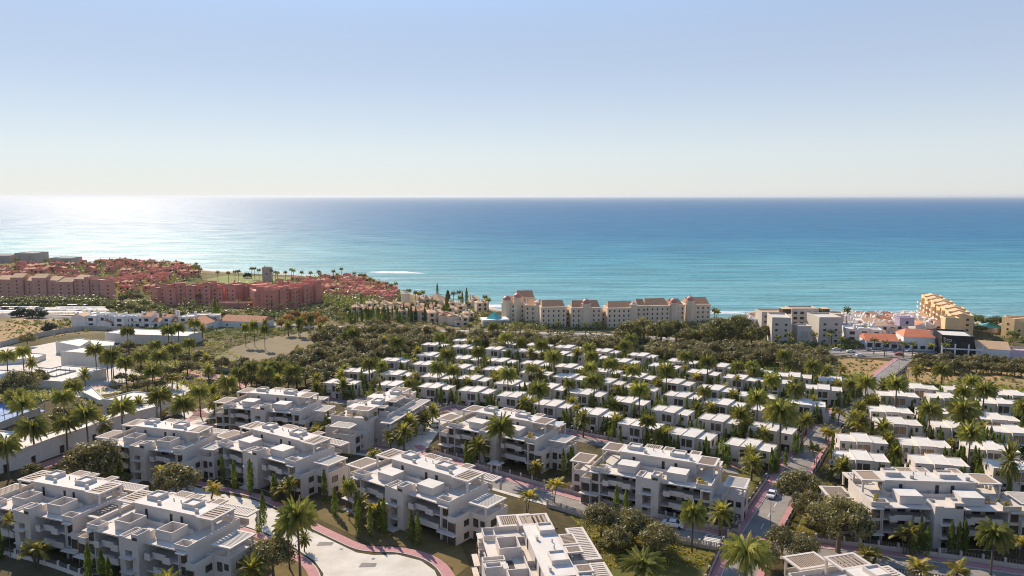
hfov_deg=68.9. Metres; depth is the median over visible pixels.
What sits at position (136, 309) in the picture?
street tree
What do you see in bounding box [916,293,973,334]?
apartment building
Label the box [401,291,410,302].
round tower
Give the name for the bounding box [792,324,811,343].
stair core
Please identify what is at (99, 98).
sky
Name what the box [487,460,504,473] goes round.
gatehouse
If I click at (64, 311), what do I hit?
shade roof
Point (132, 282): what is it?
red house
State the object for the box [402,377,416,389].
palm tree
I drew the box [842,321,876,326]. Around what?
white house
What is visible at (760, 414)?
villa
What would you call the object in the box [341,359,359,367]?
broadleaf tree
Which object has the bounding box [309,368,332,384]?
broadleaf tree
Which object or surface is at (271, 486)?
cypress tree
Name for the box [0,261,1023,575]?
ground
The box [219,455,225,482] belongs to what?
cypress tree
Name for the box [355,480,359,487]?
window
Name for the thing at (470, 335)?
broadleaf tree
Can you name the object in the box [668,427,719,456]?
villa
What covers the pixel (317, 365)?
broadleaf tree
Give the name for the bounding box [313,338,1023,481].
houses
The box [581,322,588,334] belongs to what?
palm tree
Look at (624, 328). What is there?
broadleaf tree
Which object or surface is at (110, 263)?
red house
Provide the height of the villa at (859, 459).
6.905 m
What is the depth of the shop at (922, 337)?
402.46 m
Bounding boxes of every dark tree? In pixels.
[10,311,19,316]
[14,307,26,315]
[24,309,37,317]
[34,310,48,317]
[41,322,57,331]
[243,272,250,276]
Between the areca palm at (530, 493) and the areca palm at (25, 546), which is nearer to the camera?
the areca palm at (25, 546)
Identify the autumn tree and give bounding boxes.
[276,319,284,327]
[281,314,295,320]
[288,310,300,317]
[299,311,311,320]
[312,311,321,318]
[316,316,327,325]
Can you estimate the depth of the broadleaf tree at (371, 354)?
358.16 m
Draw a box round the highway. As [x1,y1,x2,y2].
[1,315,1001,363]
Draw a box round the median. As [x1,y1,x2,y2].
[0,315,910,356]
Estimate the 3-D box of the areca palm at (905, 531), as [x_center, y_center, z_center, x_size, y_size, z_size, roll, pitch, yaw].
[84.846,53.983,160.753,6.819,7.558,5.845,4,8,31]
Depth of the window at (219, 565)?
146.68 m
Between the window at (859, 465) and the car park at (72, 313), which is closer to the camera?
the window at (859, 465)
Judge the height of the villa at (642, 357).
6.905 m
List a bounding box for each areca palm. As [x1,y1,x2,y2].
[0,509,16,557]
[15,538,46,567]
[25,540,53,567]
[149,463,168,476]
[158,406,171,420]
[162,372,176,387]
[170,373,183,387]
[201,480,224,499]
[269,477,285,501]
[273,475,300,499]
[307,422,324,432]
[317,421,326,435]
[351,493,371,525]
[363,501,387,528]
[365,446,386,458]
[367,376,378,390]
[380,428,397,448]
[409,370,419,378]
[490,372,498,380]
[517,488,540,512]
[526,459,546,479]
[543,476,566,501]
[570,403,581,409]
[609,384,621,394]
[610,400,625,410]
[617,362,626,372]
[681,364,689,374]
[689,372,702,381]
[732,374,742,382]
[804,440,824,464]
[818,425,834,445]
[827,427,840,437]
[830,407,846,424]
[836,364,846,374]
[850,418,871,433]
[855,542,891,563]
[884,434,895,445]
[888,521,923,553]
[905,555,937,575]
[942,557,970,575]
[946,436,957,446]
[980,421,989,429]
[995,540,1018,558]
[1011,534,1023,563]
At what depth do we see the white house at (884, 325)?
448.40 m
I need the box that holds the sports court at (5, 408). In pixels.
[0,400,42,415]
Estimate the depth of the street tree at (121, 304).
576.25 m
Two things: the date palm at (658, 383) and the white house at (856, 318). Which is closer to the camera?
the date palm at (658, 383)
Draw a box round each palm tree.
[0,349,17,370]
[0,433,23,478]
[1,387,28,413]
[5,392,38,415]
[12,414,51,443]
[14,344,31,370]
[50,388,75,412]
[50,412,81,453]
[61,377,84,403]
[68,401,101,444]
[84,342,103,366]
[98,354,109,377]
[100,346,121,380]
[103,357,116,378]
[105,394,136,423]
[114,354,135,386]
[119,325,135,341]
[131,349,149,375]
[141,361,163,388]
[145,385,172,420]
[147,339,162,352]
[149,346,170,379]
[160,323,175,342]
[166,342,182,366]
[168,391,197,419]
[172,322,185,342]
[181,336,196,353]
[187,317,200,332]
[188,382,209,416]
[216,373,238,396]
[229,365,248,395]
[241,322,249,344]
[242,358,259,384]
[249,319,258,343]
[255,363,275,386]
[259,357,278,388]
[260,323,268,341]
[271,516,300,568]
[274,358,288,374]
[275,494,319,575]
[281,361,302,387]
[295,316,303,336]
[306,312,314,331]
[340,476,357,519]
[341,328,350,342]
[346,326,360,343]
[361,356,377,387]
[376,359,388,369]
[388,334,406,356]
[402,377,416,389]
[429,360,446,378]
[433,331,445,349]
[438,346,456,367]
[445,362,461,384]
[471,344,485,364]
[473,337,481,345]
[485,297,490,312]
[485,411,515,462]
[487,321,499,330]
[498,331,513,345]
[498,365,517,390]
[516,336,526,344]
[524,362,537,381]
[527,378,550,412]
[533,337,549,359]
[543,350,557,371]
[545,347,562,370]
[562,377,575,390]
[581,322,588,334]
[582,341,596,352]
[582,361,598,373]
[582,370,605,407]
[583,350,599,363]
[602,356,619,377]
[618,339,633,357]
[618,545,667,575]
[623,362,641,378]
[624,332,638,345]
[628,380,651,417]
[638,411,657,443]
[656,360,676,385]
[677,349,694,374]
[679,497,708,551]
[697,385,712,401]
[698,353,717,383]
[713,308,720,319]
[718,531,775,575]
[730,358,744,373]
[730,404,751,429]
[744,359,759,370]
[745,387,769,421]
[746,365,761,377]
[761,394,800,453]
[762,371,781,393]
[775,348,792,371]
[785,332,793,344]
[785,379,806,399]
[787,336,795,343]
[803,357,823,383]
[825,332,833,347]
[837,335,845,351]
[841,376,857,407]
[843,305,850,322]
[854,371,877,400]
[869,337,878,353]
[881,340,889,356]
[884,372,908,406]
[900,341,908,357]
[908,341,917,357]
[915,396,943,437]
[926,342,936,352]
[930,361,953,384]
[940,342,950,353]
[944,394,983,425]
[952,383,974,400]
[952,412,976,426]
[954,418,987,464]
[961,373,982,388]
[971,378,998,411]
[973,516,1015,574]
[1010,397,1023,420]
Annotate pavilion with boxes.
[0,365,106,389]
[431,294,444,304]
[480,311,508,325]
[978,322,1000,332]
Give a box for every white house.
[71,312,89,326]
[85,311,123,324]
[97,313,112,325]
[110,312,131,325]
[114,312,140,326]
[133,311,162,327]
[162,313,177,325]
[171,310,179,322]
[178,313,189,323]
[185,311,220,326]
[745,312,755,316]
[746,315,756,324]
[842,311,854,321]
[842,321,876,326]
[842,324,881,340]
[853,315,886,320]
[857,315,878,322]
[861,311,876,315]
[868,321,886,333]
[870,314,887,319]
[870,319,897,333]
[875,310,892,314]
[878,319,894,324]
[888,320,906,329]
[894,310,918,315]
[910,320,933,334]
[911,315,935,319]
[916,311,928,316]
[923,319,940,327]
[928,320,940,330]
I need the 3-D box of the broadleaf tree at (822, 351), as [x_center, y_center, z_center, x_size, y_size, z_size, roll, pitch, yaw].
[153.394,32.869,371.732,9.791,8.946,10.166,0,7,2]
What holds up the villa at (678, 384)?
on the ground at (560, 521)
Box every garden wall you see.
[3,547,92,575]
[322,391,737,465]
[418,400,458,414]
[433,447,739,532]
[546,499,722,551]
[704,536,724,575]
[727,473,766,537]
[780,419,813,459]
[784,441,831,526]
[793,532,1023,569]
[836,560,944,575]
[840,366,906,432]
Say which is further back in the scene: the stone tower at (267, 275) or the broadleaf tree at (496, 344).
the stone tower at (267, 275)
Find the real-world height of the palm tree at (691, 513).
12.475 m
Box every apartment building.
[0,273,32,297]
[32,274,98,298]
[84,276,115,298]
[755,309,779,327]
[767,312,790,342]
[785,306,818,336]
[806,312,842,343]
[830,311,843,323]
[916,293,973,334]
[1001,315,1023,338]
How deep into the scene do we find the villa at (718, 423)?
243.20 m
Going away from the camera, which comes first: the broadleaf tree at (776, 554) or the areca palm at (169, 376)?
the broadleaf tree at (776, 554)
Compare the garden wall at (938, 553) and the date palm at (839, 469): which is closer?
the garden wall at (938, 553)
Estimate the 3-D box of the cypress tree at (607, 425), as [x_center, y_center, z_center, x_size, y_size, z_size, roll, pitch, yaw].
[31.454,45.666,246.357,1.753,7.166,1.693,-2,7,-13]
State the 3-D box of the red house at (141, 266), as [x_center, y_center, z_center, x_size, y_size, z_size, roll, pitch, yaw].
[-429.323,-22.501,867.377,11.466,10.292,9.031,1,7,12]
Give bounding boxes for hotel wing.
[501,291,526,321]
[516,290,535,301]
[525,299,540,324]
[539,300,566,327]
[566,307,568,324]
[567,299,601,327]
[601,309,604,325]
[603,301,636,327]
[634,299,646,319]
[643,298,669,322]
[666,298,684,322]
[681,295,710,323]
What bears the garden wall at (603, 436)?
on the ground at (560, 521)
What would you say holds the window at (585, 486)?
in the apartment block at (652, 478)
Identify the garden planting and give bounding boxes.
[0,340,287,405]
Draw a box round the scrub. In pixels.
[0,320,1023,389]
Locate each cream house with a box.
[351,302,365,314]
[366,299,377,306]
[380,300,388,306]
[380,303,391,317]
[388,300,401,307]
[393,306,407,320]
[397,301,410,308]
[412,305,428,320]
[415,301,424,307]
[418,294,431,304]
[426,307,441,322]
[437,298,444,306]
[438,311,450,323]
[443,299,454,307]
[444,303,454,312]
[446,312,459,324]
[454,313,468,325]
[455,301,466,312]
[462,309,473,320]
[467,294,479,306]
[474,298,487,311]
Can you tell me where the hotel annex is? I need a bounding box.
[211,301,251,307]
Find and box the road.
[148,478,436,575]
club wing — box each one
[56,338,90,352]
[87,339,114,348]
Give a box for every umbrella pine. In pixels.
[972,313,985,330]
[974,325,987,334]
[985,315,1001,324]
[1006,330,1020,340]
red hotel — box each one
[150,281,247,304]
[244,279,321,310]
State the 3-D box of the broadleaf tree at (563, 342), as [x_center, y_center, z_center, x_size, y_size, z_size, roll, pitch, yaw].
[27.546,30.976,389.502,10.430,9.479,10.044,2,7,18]
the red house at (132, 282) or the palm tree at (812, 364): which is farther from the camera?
the red house at (132, 282)
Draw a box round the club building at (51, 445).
[0,403,155,473]
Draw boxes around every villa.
[322,378,362,398]
[343,367,377,386]
[376,380,415,397]
[379,370,413,382]
[381,357,411,372]
[412,360,444,377]
[416,351,448,364]
[416,382,455,402]
[419,372,456,384]
[421,342,449,351]
[450,355,483,368]
[452,338,476,345]
[453,344,478,355]
[453,363,476,376]
[456,374,492,388]
[457,385,496,406]
[481,365,514,382]
[483,346,513,357]
[487,357,518,371]
[492,379,530,394]
[495,390,536,414]
[498,341,518,350]
[513,348,542,361]
[518,369,553,382]
[519,360,553,370]
[526,342,553,352]
[533,399,574,423]
[537,382,567,401]
[552,350,577,365]
[552,373,586,390]
[553,363,582,373]
[554,344,580,352]
[566,388,607,407]
[573,407,618,433]
[577,353,609,366]
[588,367,622,379]
[591,377,626,397]
[597,348,621,358]
[608,396,650,418]
[615,417,664,444]
[616,358,641,373]
[621,373,655,383]
[621,383,662,405]
[627,352,659,368]
[646,362,681,378]
[650,405,695,428]
[661,378,696,393]
[661,390,703,414]
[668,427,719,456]
[669,358,699,374]
[684,368,721,386]
[695,384,736,400]
[695,413,738,439]
[702,397,746,414]
[706,362,736,376]
[720,374,758,391]
[724,437,776,470]
[736,368,772,374]
[737,391,777,409]
[745,421,799,451]
[751,404,794,427]
[755,377,794,397]
[778,372,811,384]
[786,398,828,422]
[802,383,845,405]
[818,376,855,396]
[829,449,890,478]
[834,432,889,458]
[866,404,913,424]
[869,416,925,439]
[876,390,921,411]
[896,436,954,463]
[899,382,938,399]
[904,453,969,472]
[914,407,952,429]
[924,392,966,408]
[927,419,974,446]
[941,384,987,399]
[956,440,1023,467]
[975,397,1021,419]
[975,412,1019,425]
[983,458,1023,491]
[985,424,1023,452]
[997,389,1023,399]
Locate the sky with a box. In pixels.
[0,0,1023,196]
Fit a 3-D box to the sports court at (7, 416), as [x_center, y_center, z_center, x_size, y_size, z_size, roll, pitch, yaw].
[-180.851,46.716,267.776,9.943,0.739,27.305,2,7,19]
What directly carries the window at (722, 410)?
in the villa at (723, 404)
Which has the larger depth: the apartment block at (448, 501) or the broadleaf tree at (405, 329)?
the broadleaf tree at (405, 329)
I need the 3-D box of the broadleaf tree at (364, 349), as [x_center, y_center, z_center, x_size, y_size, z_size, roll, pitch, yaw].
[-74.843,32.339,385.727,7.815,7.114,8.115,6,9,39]
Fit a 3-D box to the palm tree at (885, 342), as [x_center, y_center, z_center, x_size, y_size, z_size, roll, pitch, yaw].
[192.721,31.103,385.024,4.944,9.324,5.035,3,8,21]
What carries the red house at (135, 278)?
on the ground at (560, 521)
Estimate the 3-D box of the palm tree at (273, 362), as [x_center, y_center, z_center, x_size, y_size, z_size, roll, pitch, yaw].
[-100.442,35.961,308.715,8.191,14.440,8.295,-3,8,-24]
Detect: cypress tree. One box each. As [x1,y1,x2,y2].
[0,531,4,557]
[83,541,93,575]
[97,549,105,575]
[104,557,112,575]
[117,456,124,480]
[212,298,216,312]
[216,299,219,312]
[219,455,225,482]
[230,460,237,488]
[246,458,253,493]
[255,506,262,532]
[259,492,267,524]
[270,474,276,500]
[285,477,291,503]
[321,469,327,501]
[326,410,330,424]
[331,486,338,515]
[354,500,362,533]
[356,490,361,520]
[360,368,362,386]
[363,380,365,395]
[367,505,374,537]
[375,306,378,319]
[375,499,380,530]
[380,496,387,532]
[381,511,387,531]
[382,304,385,321]
[386,306,389,321]
[395,307,398,321]
[396,421,401,447]
[407,307,409,321]
[407,509,414,542]
[414,512,421,544]
[423,306,426,320]
[439,386,443,404]
[445,292,449,311]
[463,438,467,463]
[465,287,468,303]
[467,440,472,463]
[470,435,476,464]
[560,448,565,476]
[565,407,568,424]
[567,446,572,474]
[605,416,608,432]
[613,484,619,511]
[618,428,621,441]
[622,489,629,509]
[633,405,636,418]
[643,427,648,446]
[667,433,671,449]
[685,397,688,408]
[697,406,700,421]
[706,441,710,456]
[724,427,727,441]
[768,447,773,473]
[774,446,780,472]
[783,447,788,465]
[800,435,803,452]
[819,410,822,423]
[829,435,834,457]
[829,460,833,479]
[908,525,916,555]
[915,515,925,554]
[923,525,931,555]
[946,521,956,553]
[953,521,962,554]
[959,520,969,555]
[971,445,977,470]
[979,453,983,467]
[1007,478,1011,490]
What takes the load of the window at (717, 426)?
in the villa at (718, 423)
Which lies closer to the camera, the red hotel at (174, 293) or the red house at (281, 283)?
the red hotel at (174, 293)
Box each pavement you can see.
[197,480,454,575]
[204,423,1023,574]
[240,528,318,575]
[319,395,766,470]
[354,453,934,575]
[439,405,465,413]
[711,358,897,575]
[756,437,834,575]
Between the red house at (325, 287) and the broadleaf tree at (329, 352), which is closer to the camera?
the broadleaf tree at (329, 352)
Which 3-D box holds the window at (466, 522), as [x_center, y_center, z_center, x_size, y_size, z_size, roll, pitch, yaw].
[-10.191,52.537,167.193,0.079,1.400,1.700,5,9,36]
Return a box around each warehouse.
[0,254,14,262]
[14,252,48,262]
[49,257,81,264]
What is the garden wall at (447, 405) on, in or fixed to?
on the ground at (560, 521)
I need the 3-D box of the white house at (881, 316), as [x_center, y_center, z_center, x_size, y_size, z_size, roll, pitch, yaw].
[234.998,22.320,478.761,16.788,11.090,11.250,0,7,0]
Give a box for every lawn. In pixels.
[0,540,120,575]
[206,276,290,283]
[249,537,307,575]
[302,497,468,575]
[567,513,715,575]
[735,468,765,495]
[788,481,903,541]
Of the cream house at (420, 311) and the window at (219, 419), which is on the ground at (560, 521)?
the cream house at (420, 311)
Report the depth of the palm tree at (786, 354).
338.44 m
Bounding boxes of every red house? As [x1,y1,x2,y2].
[9,269,19,274]
[13,264,22,270]
[15,260,26,264]
[20,269,31,273]
[24,266,35,272]
[33,262,45,267]
[33,267,49,275]
[46,264,58,272]
[50,261,64,266]
[56,265,66,273]
[57,268,67,275]
[65,261,76,268]
[65,268,79,274]
[77,259,86,265]
[83,262,96,269]
[84,265,95,272]
[89,268,100,275]
[101,275,117,281]
[103,265,115,273]
[104,261,116,267]
[113,270,128,280]
[115,277,127,284]
[118,261,124,268]
[118,283,135,293]
[120,266,134,272]
[121,278,138,287]
[125,287,139,296]
[130,262,143,268]
[130,276,141,284]
[131,270,143,274]
[134,273,149,279]
[136,264,146,270]
[142,276,156,283]
[143,282,159,292]
[149,269,159,274]
[150,267,165,271]
[150,278,158,283]
[157,272,170,280]
[159,276,168,284]
[166,267,175,273]
[169,264,178,269]
[176,265,187,272]
[176,271,190,279]
[189,268,200,276]
[277,281,287,284]
[294,276,305,281]
[322,285,330,294]
[324,278,333,282]
[324,288,335,296]
[329,283,344,292]
[341,279,353,284]
[346,291,355,299]
[351,288,366,296]
[356,286,371,289]
[363,291,372,298]
[367,288,376,293]
[371,288,386,297]
[373,284,384,289]
[374,292,385,299]
[382,293,394,301]
[386,289,396,298]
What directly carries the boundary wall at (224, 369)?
on the ground at (560, 521)
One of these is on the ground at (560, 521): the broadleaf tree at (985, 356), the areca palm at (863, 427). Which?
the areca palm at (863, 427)
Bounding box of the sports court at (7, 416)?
[0,408,44,421]
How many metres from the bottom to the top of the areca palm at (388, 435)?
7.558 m
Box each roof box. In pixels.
[779,307,790,313]
[818,307,829,311]
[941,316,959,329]
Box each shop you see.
[859,333,900,349]
[895,328,935,350]
[933,329,983,355]
[974,340,1010,357]
[1010,346,1023,358]
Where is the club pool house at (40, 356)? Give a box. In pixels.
[0,353,45,364]
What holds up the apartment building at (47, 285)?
on the ground at (560, 521)
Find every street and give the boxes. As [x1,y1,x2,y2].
[213,426,1022,575]
[322,399,771,476]
[722,359,910,575]
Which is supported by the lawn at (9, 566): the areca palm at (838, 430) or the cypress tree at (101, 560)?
the cypress tree at (101, 560)
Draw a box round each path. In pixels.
[40,444,91,467]
[83,375,220,387]
[178,408,215,423]
[184,369,257,388]
[185,409,215,421]
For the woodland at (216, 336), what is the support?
on the ground at (560, 521)
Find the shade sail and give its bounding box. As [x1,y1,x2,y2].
[550,421,564,434]
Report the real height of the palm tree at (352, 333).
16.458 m
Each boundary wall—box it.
[0,325,121,346]
[212,366,230,371]
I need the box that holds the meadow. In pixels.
[215,331,335,366]
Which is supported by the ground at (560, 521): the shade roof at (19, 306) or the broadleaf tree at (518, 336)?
the broadleaf tree at (518, 336)
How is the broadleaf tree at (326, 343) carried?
on the ground at (560, 521)
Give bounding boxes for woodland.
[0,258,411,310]
[0,294,355,322]
[6,317,330,339]
[338,308,768,344]
[765,322,1023,348]
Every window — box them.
[31,455,35,463]
[60,445,64,453]
[67,525,72,532]
[68,536,71,545]
[71,539,77,549]
[72,554,78,562]
[79,543,84,553]
[89,532,93,540]
[89,544,94,554]
[181,555,186,563]
[181,567,185,575]
[186,570,192,575]
[205,563,211,572]
[217,417,221,422]
[217,562,222,571]
[224,417,228,422]
[224,564,228,570]
[236,558,243,568]
[290,467,294,473]
[294,491,299,497]
[317,475,321,482]
[332,475,337,482]
[346,501,351,508]
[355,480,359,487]
[441,436,446,443]
[442,518,446,528]
[443,508,447,516]
[448,522,454,532]
[448,536,454,544]
[449,437,453,443]
[464,518,468,526]
[464,531,468,539]
[473,518,477,527]
[473,531,477,539]
[480,521,484,527]
[491,518,495,526]
[510,399,514,405]
[529,444,533,450]
[529,453,533,460]
[534,455,540,462]
[548,408,552,414]
[552,463,556,469]
[574,474,578,481]
[582,482,588,491]
[582,494,588,502]
[591,417,595,424]
[591,496,597,502]
[592,473,597,480]
[592,483,597,491]
[634,429,639,436]
[666,415,670,421]
[678,399,682,405]
[681,438,684,446]
[686,439,691,447]
[702,502,709,511]
[703,492,709,499]
[715,424,720,430]
[720,407,724,413]
[727,500,732,507]
[857,463,861,469]
[863,445,869,452]
[863,464,869,469]
[870,536,878,542]
[872,510,879,517]
[872,521,879,529]
[899,427,905,433]
[900,399,904,404]
[935,485,938,493]
[944,341,954,346]
[944,349,953,352]
[960,350,970,353]
[961,342,970,347]
[988,453,992,458]
[994,453,1000,458]
[1003,406,1008,412]
[1009,526,1017,534]
[1010,514,1018,522]
[1015,473,1020,481]
[1019,436,1023,443]
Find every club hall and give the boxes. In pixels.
[60,347,111,367]
[102,391,180,418]
[105,328,201,344]
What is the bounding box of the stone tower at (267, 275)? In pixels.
[262,267,272,281]
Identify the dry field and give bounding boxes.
[0,318,71,341]
[725,358,888,377]
[905,365,1023,391]
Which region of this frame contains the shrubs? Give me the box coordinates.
[142,447,840,569]
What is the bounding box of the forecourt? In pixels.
[379,412,455,452]
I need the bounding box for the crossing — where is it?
[414,445,426,450]
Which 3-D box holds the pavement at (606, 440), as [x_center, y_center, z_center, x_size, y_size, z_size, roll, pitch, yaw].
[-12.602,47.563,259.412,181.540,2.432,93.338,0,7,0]
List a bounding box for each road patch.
[316,542,333,545]
[359,563,376,566]
[761,518,774,520]
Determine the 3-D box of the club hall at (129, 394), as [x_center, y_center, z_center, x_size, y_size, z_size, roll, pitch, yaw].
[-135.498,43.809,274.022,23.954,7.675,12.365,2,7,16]
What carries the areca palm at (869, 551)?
on the ground at (560, 521)
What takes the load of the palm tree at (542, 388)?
on the ground at (560, 521)
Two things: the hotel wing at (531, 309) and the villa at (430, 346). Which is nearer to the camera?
the villa at (430, 346)
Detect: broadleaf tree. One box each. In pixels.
[0,368,43,390]
[0,387,16,394]
[16,332,37,344]
[18,462,44,476]
[25,368,50,379]
[46,406,72,420]
[53,438,127,476]
[71,402,88,409]
[103,472,114,477]
[113,372,127,381]
[115,346,126,352]
[118,473,132,481]
[119,339,138,353]
[124,373,141,384]
[131,364,144,375]
[139,378,154,388]
[151,462,202,492]
[154,379,165,387]
[161,366,171,376]
[164,340,175,345]
[168,366,183,373]
[177,352,191,362]
[178,360,197,374]
[189,349,215,364]
[212,356,231,370]
[221,390,230,396]
[227,361,241,367]
[229,388,240,393]
[236,356,249,364]
[237,373,256,386]
[246,533,298,575]
[274,353,288,361]
[280,375,295,387]
[284,355,299,364]
[287,347,303,355]
[291,353,309,365]
[291,373,308,387]
[299,348,314,363]
[302,366,318,385]
[303,352,325,361]
[303,362,323,369]
[306,342,324,349]
[308,328,332,342]
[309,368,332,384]
[312,359,334,378]
[313,346,334,360]
[319,339,333,348]
[320,321,339,331]
[325,354,341,363]
[328,328,342,338]
[328,366,338,377]
[331,343,347,349]
[333,359,344,368]
[334,344,358,355]
[335,339,346,344]
[338,349,359,359]
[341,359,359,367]
[342,324,360,332]
[344,343,357,349]
[348,338,368,351]
[348,355,363,367]
[354,352,365,358]
[355,333,371,339]
[359,344,374,352]
[360,325,371,333]
[362,352,378,359]
[364,318,381,325]
[366,332,378,339]
[366,348,385,357]
[368,323,380,333]
[368,336,388,348]
[375,325,390,333]
[376,344,392,356]
[379,333,391,341]
[385,325,402,335]
[387,323,397,328]
[393,345,410,355]
[402,325,412,333]
[403,333,417,339]
[405,339,418,353]
[407,329,418,335]
[409,337,422,347]
[411,325,421,332]
[419,325,440,335]
[422,334,434,343]
[444,327,457,342]
[448,330,468,341]
[461,333,476,338]
[467,327,487,335]
[470,333,490,344]
[487,329,499,337]
[488,336,503,343]
[489,340,507,347]
[513,333,529,343]
[514,329,530,337]
[529,331,541,338]
[530,336,541,342]
[543,335,556,344]
[550,332,572,343]
[555,339,573,345]
[572,339,583,346]
[574,334,588,339]
[580,501,622,536]
[585,336,605,348]
[596,338,613,348]
[600,335,614,342]
[602,523,633,550]
[610,334,623,343]
[612,505,654,541]
[613,320,644,336]
[627,344,643,353]
[632,317,653,338]
[633,518,657,540]
[638,336,645,344]
[638,520,685,556]
[643,345,666,356]
[644,342,658,347]
[645,319,678,340]
[651,341,669,357]
[652,338,667,343]
[659,346,670,358]
[661,347,676,358]
[668,319,689,340]
[672,342,686,349]
[675,327,699,339]
[679,338,693,344]
[685,345,702,350]
[688,347,701,359]
[695,330,703,340]
[697,317,739,339]
[698,349,717,356]
[702,331,727,344]
[702,341,725,351]
[714,347,726,360]
[715,339,731,346]
[718,350,726,361]
[722,351,735,360]
[725,345,744,352]
[726,313,755,340]
[727,350,746,362]
[728,339,743,347]
[736,324,766,343]
[736,352,744,361]
[739,340,752,347]
[739,346,750,354]
[739,354,758,361]
[748,343,764,349]
[752,348,772,366]
[760,325,769,340]
[761,346,776,361]
[762,342,774,348]
[765,523,796,553]
[766,540,785,568]
[769,342,783,348]
[772,467,826,511]
[779,358,796,371]
[780,531,822,558]
[788,358,815,373]
[789,489,825,527]
[792,351,806,360]
[793,341,808,349]
[801,353,823,372]
[802,349,820,356]
[804,492,878,552]
[811,346,830,355]
[816,354,830,364]
[824,354,837,362]
[909,358,922,365]
[911,353,926,359]
[915,357,933,369]
[920,352,929,358]
[925,353,936,359]
[936,351,954,360]
[937,359,953,368]
[947,358,963,371]
[956,354,969,362]
[961,360,980,372]
[967,354,983,362]
[976,361,985,372]
[977,353,994,362]
[984,354,1003,362]
[984,362,997,373]
[994,363,1008,374]
[1000,356,1013,363]
[1000,363,1015,375]
[1007,362,1023,375]
[1008,357,1023,363]
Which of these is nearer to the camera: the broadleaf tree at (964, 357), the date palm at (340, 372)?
the date palm at (340, 372)
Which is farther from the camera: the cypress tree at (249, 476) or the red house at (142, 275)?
the red house at (142, 275)
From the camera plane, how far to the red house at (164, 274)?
762.02 m
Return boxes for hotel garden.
[498,318,710,330]
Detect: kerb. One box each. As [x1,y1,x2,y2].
[195,484,442,575]
[208,425,1023,575]
[244,527,320,575]
[721,358,898,575]
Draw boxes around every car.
[428,422,440,427]
[662,518,683,529]
[766,489,776,498]
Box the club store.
[80,385,103,404]
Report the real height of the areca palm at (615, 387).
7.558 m
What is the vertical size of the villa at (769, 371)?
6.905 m
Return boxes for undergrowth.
[320,338,869,460]
[841,379,1023,458]
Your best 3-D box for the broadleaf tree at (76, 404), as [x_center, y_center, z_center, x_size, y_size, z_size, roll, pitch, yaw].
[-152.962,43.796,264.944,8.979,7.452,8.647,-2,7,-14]
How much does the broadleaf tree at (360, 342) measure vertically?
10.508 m
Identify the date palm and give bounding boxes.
[22,355,40,370]
[76,367,93,386]
[92,414,113,433]
[130,395,146,405]
[153,565,184,575]
[197,322,206,338]
[199,351,214,364]
[201,359,215,371]
[201,363,216,383]
[203,394,214,414]
[206,392,224,409]
[209,382,221,396]
[234,551,269,575]
[259,318,269,326]
[268,372,286,387]
[281,320,293,335]
[288,374,304,388]
[295,323,302,335]
[295,531,312,551]
[308,371,322,385]
[308,379,322,395]
[315,322,321,331]
[333,335,342,343]
[334,367,347,378]
[334,375,352,399]
[338,362,348,375]
[377,360,390,373]
[392,420,414,450]
[400,410,419,440]
[411,345,423,356]
[416,409,433,431]
[423,402,442,421]
[458,377,473,387]
[464,337,474,345]
[467,433,490,460]
[517,393,532,410]
[524,345,537,359]
[530,396,537,411]
[533,367,547,380]
[565,394,581,406]
[570,346,583,358]
[572,408,593,437]
[578,368,587,375]
[603,395,621,411]
[607,411,624,434]
[650,428,667,445]
[651,376,665,392]
[653,424,673,445]
[689,400,703,417]
[702,399,718,413]
[707,498,735,535]
[723,387,740,400]
[734,415,753,431]
[738,443,760,464]
[738,449,765,480]
[752,424,773,442]
[785,374,796,382]
[797,410,816,434]
[808,393,820,400]
[820,362,834,376]
[828,454,855,481]
[830,377,843,390]
[842,408,859,431]
[848,398,867,413]
[849,409,872,432]
[861,392,876,407]
[871,393,884,405]
[871,417,895,435]
[876,377,888,390]
[877,428,897,445]
[884,443,905,464]
[909,364,925,381]
[995,436,1022,490]
[1012,385,1022,391]
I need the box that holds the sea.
[0,197,1023,321]
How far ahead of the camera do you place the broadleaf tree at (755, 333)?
402.70 m
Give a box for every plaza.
[0,342,143,398]
[162,382,189,395]
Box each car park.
[0,307,109,314]
[853,348,937,352]
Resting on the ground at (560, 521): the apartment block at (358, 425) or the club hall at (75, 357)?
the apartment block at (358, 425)
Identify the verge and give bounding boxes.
[51,315,962,357]
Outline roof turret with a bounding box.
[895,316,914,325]
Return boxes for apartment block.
[0,470,148,562]
[73,489,259,575]
[95,418,229,483]
[211,421,349,498]
[213,386,335,435]
[325,387,430,454]
[341,448,507,545]
[436,405,576,473]
[471,513,612,575]
[570,442,750,524]
[782,551,904,575]
[819,467,1023,553]
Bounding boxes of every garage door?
[759,463,767,470]
[778,444,788,451]
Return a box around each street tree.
[105,304,113,309]
[115,301,125,308]
[116,295,127,300]
[122,303,134,310]
[126,289,137,297]
[132,293,144,300]
[133,306,145,313]
[139,299,149,304]
[314,304,324,309]
[323,301,333,306]
[341,307,350,312]
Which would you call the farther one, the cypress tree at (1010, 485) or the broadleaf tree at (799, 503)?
the cypress tree at (1010, 485)
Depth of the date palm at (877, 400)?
273.10 m
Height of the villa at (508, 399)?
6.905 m
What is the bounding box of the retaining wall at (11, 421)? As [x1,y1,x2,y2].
[0,407,40,429]
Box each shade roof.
[1,306,38,309]
[42,309,97,310]
[47,311,81,311]
[53,307,103,309]

